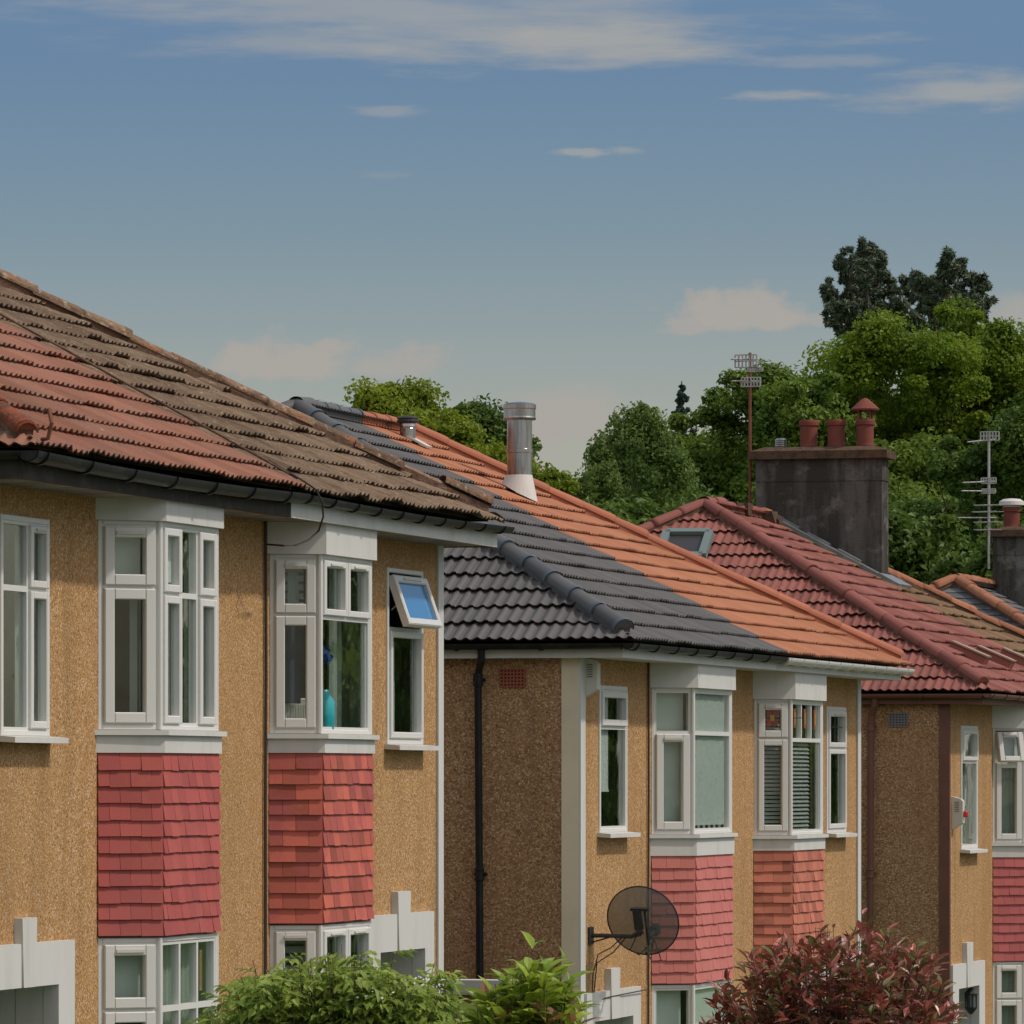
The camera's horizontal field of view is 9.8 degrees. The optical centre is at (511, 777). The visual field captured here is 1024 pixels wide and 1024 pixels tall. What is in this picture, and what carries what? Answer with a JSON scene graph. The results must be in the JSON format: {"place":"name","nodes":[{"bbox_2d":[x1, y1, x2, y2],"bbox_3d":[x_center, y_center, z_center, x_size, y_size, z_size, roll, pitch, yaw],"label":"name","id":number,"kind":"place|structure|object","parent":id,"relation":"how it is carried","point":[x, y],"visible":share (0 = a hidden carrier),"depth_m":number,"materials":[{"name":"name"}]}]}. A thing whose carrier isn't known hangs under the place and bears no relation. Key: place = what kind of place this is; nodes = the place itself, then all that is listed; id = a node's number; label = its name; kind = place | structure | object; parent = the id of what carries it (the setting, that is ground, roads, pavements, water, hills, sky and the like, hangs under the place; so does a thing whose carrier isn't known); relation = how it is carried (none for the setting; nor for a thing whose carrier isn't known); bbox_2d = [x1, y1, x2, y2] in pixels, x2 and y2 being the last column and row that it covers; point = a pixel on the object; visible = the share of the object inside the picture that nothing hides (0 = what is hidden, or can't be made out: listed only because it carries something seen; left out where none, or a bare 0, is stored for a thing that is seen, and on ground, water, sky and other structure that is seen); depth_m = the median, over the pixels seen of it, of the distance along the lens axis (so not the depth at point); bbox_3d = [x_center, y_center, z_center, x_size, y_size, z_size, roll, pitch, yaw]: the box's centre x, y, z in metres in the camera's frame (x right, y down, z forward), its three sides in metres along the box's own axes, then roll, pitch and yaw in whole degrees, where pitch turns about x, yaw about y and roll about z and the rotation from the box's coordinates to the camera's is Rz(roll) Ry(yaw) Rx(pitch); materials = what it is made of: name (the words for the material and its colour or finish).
{"place":"outdoors","nodes":[
{"label":"outdoors","id":0,"kind":"place"},
{"bbox_2d":[0,0,1023,480],"label":"sky","id":1,"kind":"structure","parent":0,"point":[577,211],"materials":[{"name":"blue"}]},
{"bbox_3d":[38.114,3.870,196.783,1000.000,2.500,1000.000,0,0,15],"label":"ground","id":2,"kind":"structure","parent":0,"visible":0},
{"bbox_2d":[0,269,514,1023],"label":"semi detached house","id":3,"kind":"structure","parent":2,"relation":"on","point":[196,797],"depth_m":43.91,"materials":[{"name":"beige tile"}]},
{"bbox_2d":[0,513,68,742],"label":"narrow window","id":4,"kind":"structure","parent":3,"relation":"in","point":[25,589],"depth_m":39.85,"materials":[{"name":"white plastic"}]},
{"bbox_2d":[98,933,218,1023],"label":"bay window","id":5,"kind":"structure","parent":3,"relation":"in","point":[144,980],"depth_m":41.52,"materials":[{"name":"white plastic"}]},
{"bbox_2d":[95,498,226,753],"bbox_3d":[-2.445,-1.052,42.141,0.487,1.761,2.031,0,0,15],"label":"bay window","id":6,"kind":"structure","parent":3,"relation":"in","point":[145,546],"depth_m":41.55,"materials":[{"name":"white plastic"}]},
{"bbox_2d":[264,459,323,546],"bbox_3d":[-1.605,-2.036,44.403,0.436,0.647,0.669,0,0,-6],"label":"loose cable","id":7,"kind":"object","parent":3,"relation":"hanging from","point":[315,489],"visible":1,"depth_m":44.40,"materials":[{"name":"grey plastic"}]},
{"bbox_2d":[269,921,371,994],"bbox_3d":[-1.439,1.855,45.935,0.475,1.474,1.819,0,0,15],"label":"bay window","id":8,"kind":"structure","parent":3,"relation":"in","point":[355,938],"depth_m":45.36,"materials":[{"name":"white plastic"}]},
{"bbox_2d":[267,522,379,753],"bbox_3d":[-1.440,-1.059,45.936,0.478,1.745,1.819,0,0,15],"label":"bay window","id":9,"kind":"structure","parent":3,"relation":"in","point":[336,562],"depth_m":45.37,"materials":[{"name":"white plastic"}]},
{"bbox_2d":[323,645,334,729],"bbox_3d":[-1.444,-0.670,45.594,0.190,0.679,0.193,0,0,15],"label":"vase","id":10,"kind":"object","parent":3,"relation":"on","point":[328,711],"visible":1,"depth_m":45.54,"materials":[{"name":"teal ceramic"}]},
{"bbox_2d":[384,567,441,750],"bbox_3d":[-0.890,-0.961,48.788,0.399,1.477,1.176,0,0,15],"label":"narrow window","id":11,"kind":"structure","parent":3,"relation":"in","point":[413,598],"depth_m":48.76,"materials":[{"name":"white plastic"}]},
{"bbox_2d":[185,944,474,1023],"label":"elder shrub","id":12,"kind":"object","parent":2,"relation":"on","point":[339,992],"visible":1,"depth_m":35.59,"materials":[{"name":"green plant"}]},
{"bbox_2d":[343,375,579,494],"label":"broadleaf tree","id":13,"kind":"object","parent":2,"relation":"on","point":[390,398],"visible":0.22,"depth_m":149.89,"materials":[{"name":"green plant"}]},
{"bbox_2d":[444,979,524,1023],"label":"passage wall","id":14,"kind":"structure","parent":2,"relation":"on","point":[472,983],"depth_m":53.01,"materials":[{"name":"white paint"}]},
{"bbox_2d":[448,393,543,461],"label":"broadleaf tree","id":15,"kind":"object","parent":2,"relation":"on","point":[493,423],"visible":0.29,"depth_m":182.51,"materials":[{"name":"green plant"}]},
{"bbox_2d":[454,931,600,1023],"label":"laurel shrub","id":16,"kind":"object","parent":2,"relation":"on","point":[532,998],"visible":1,"depth_m":32.85,"materials":[{"name":"green plant"}]},
{"bbox_2d":[281,396,914,1023],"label":"semi detached house","id":17,"kind":"structure","parent":2,"relation":"on","point":[695,758],"depth_m":57.31,"materials":[{"name":"grey concrete"}]},
{"bbox_2d":[585,658,599,697],"bbox_3d":[0.731,-0.914,54.643,0.128,0.373,0.134,0,0,15],"label":"alarm box","id":18,"kind":"object","parent":17,"relation":"attached to","point":[592,676],"visible":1,"depth_m":54.58,"materials":[{"name":"grey plastic"}]},
{"bbox_2d":[597,685,640,837],"bbox_3d":[0.972,-0.148,55.670,0.182,1.411,1.184,0,0,15],"label":"narrow window","id":19,"kind":"structure","parent":17,"relation":"in","point":[605,692],"depth_m":55.65,"materials":[{"name":"white plastic"}]},
{"bbox_2d":[588,886,679,999],"bbox_3d":[1.344,1.544,55.599,0.828,1.107,2.013,0,0,15],"label":"satellite dish","id":20,"kind":"object","parent":17,"relation":"attached to","point":[642,920],"visible":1,"depth_m":54.75,"materials":[{"name":"metal"}]},
{"bbox_2d":[651,979,731,1023],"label":"bay window","id":21,"kind":"structure","parent":17,"relation":"in","point":[665,999],"depth_m":57.40,"materials":[{"name":"white plastic"}]},
{"bbox_2d":[650,663,737,855],"bbox_3d":[1.785,-0.173,58.180,0.480,1.848,2.260,0,0,15],"label":"bay window","id":22,"kind":"structure","parent":17,"relation":"in","point":[691,769],"depth_m":57.41,"materials":[{"name":"white plastic"}]},
{"bbox_2d":[754,968,822,1023],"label":"bay window","id":23,"kind":"structure","parent":17,"relation":"in","point":[764,968],"depth_m":62.65,"materials":[{"name":"white plastic"}]},
{"bbox_2d":[752,671,828,850],"bbox_3d":[2.898,-0.172,62.470,0.571,1.851,2.030,0,0,15],"label":"bay window","id":24,"kind":"structure","parent":17,"relation":"in","point":[799,697],"depth_m":61.76,"materials":[{"name":"white plastic"}]},
{"bbox_2d":[825,706,856,837],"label":"narrow window","id":25,"kind":"structure","parent":17,"relation":"in","point":[836,830],"depth_m":65.71,"materials":[{"name":"white plastic"}]},
{"bbox_2d":[571,400,705,514],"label":"broadleaf tree","id":26,"kind":"object","parent":2,"relation":"on","point":[633,454],"visible":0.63,"depth_m":162.99,"materials":[{"name":"green plant"}]},
{"bbox_2d":[671,381,696,437],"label":"conifer tree","id":27,"kind":"object","parent":2,"relation":"on","point":[681,399],"visible":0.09,"depth_m":189.93,"materials":[{"name":"green plant"}]},
{"bbox_2d":[667,358,810,501],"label":"broadleaf tree","id":28,"kind":"object","parent":2,"relation":"on","point":[719,456],"visible":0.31,"depth_m":177.98,"materials":[{"name":"green plant"}]},
{"bbox_2d":[584,481,1023,584],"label":"broadleaf tree","id":29,"kind":"object","parent":2,"relation":"on","point":[916,551],"visible":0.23,"depth_m":148.47,"materials":[{"name":"green plant"}]},
{"bbox_2d":[638,398,1023,1023],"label":"semi detached house","id":30,"kind":"structure","parent":2,"relation":"on","point":[942,724],"depth_m":74.90,"materials":[{"name":"red tile"}]},
{"bbox_2d":[731,353,762,502],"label":"tv aerial","id":31,"kind":"object","parent":30,"relation":"attached to","point":[749,381],"visible":0.98,"depth_m":81.28,"materials":[{"name":"metal"}]},
{"bbox_2d":[952,796,967,829],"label":"alarm box","id":32,"kind":"object","parent":30,"relation":"attached to","point":[959,813],"visible":1,"depth_m":72.31,"materials":[{"name":"grey plastic"}]},
{"bbox_2d":[964,987,977,1013],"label":"wall lantern","id":33,"kind":"object","parent":30,"relation":"attached to","point":[970,993],"depth_m":73.69,"materials":[{"name":"metal"}]},
{"bbox_2d":[960,725,987,852],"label":"narrow window","id":34,"kind":"structure","parent":30,"relation":"in","point":[964,848],"depth_m":73.79,"materials":[{"name":"white plastic"}]},
{"bbox_2d":[992,706,1023,856],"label":"bay window","id":35,"kind":"structure","parent":30,"relation":"in","point":[1008,747],"depth_m":75.12,"materials":[{"name":"white plastic"}]},
{"bbox_2d":[993,961,1023,1023],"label":"bay window","id":36,"kind":"structure","parent":30,"relation":"in","point":[1008,976],"depth_m":75.15,"materials":[{"name":"white plastic"}]},
{"bbox_2d":[699,908,967,1023],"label":"photinia shrub","id":37,"kind":"object","parent":2,"relation":"on","point":[779,995],"visible":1,"depth_m":43.66,"materials":[{"name":"red plant"}]},
{"bbox_2d":[727,371,965,527],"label":"broadleaf tree","id":38,"kind":"object","parent":2,"relation":"on","point":[907,470],"visible":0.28,"depth_m":173.10,"materials":[{"name":"green plant"}]},
{"bbox_2d":[818,236,914,337],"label":"pine tree","id":39,"kind":"object","parent":2,"relation":"on","point":[865,274],"visible":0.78,"depth_m":229.81,"materials":[{"name":"green plant"}]},
{"bbox_2d":[795,295,1023,499],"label":"broadleaf tree","id":40,"kind":"object","parent":2,"relation":"on","point":[965,378],"visible":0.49,"depth_m":197.14,"materials":[{"name":"green plant"}]},
{"bbox_2d":[900,245,998,336],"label":"pine tree","id":41,"kind":"object","parent":2,"relation":"on","point":[931,291],"visible":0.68,"depth_m":225.42,"materials":[{"name":"green plant"}]},
{"bbox_2d":[888,391,1023,552],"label":"broadleaf tree","id":42,"kind":"object","parent":2,"relation":"on","point":[954,469],"visible":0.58,"depth_m":158.29,"materials":[{"name":"green plant"}]},
{"bbox_2d":[929,498,1023,629],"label":"semi detached house","id":43,"kind":"structure","parent":2,"relation":"on","point":[1000,595],"depth_m":97.19,"materials":[{"name":"orange tile"}]},
{"bbox_2d":[958,431,1003,568],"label":"tv aerial","id":44,"kind":"object","parent":43,"relation":"attached to","point":[989,490],"visible":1,"depth_m":97.20,"materials":[{"name":"grey metal"}]}
]}

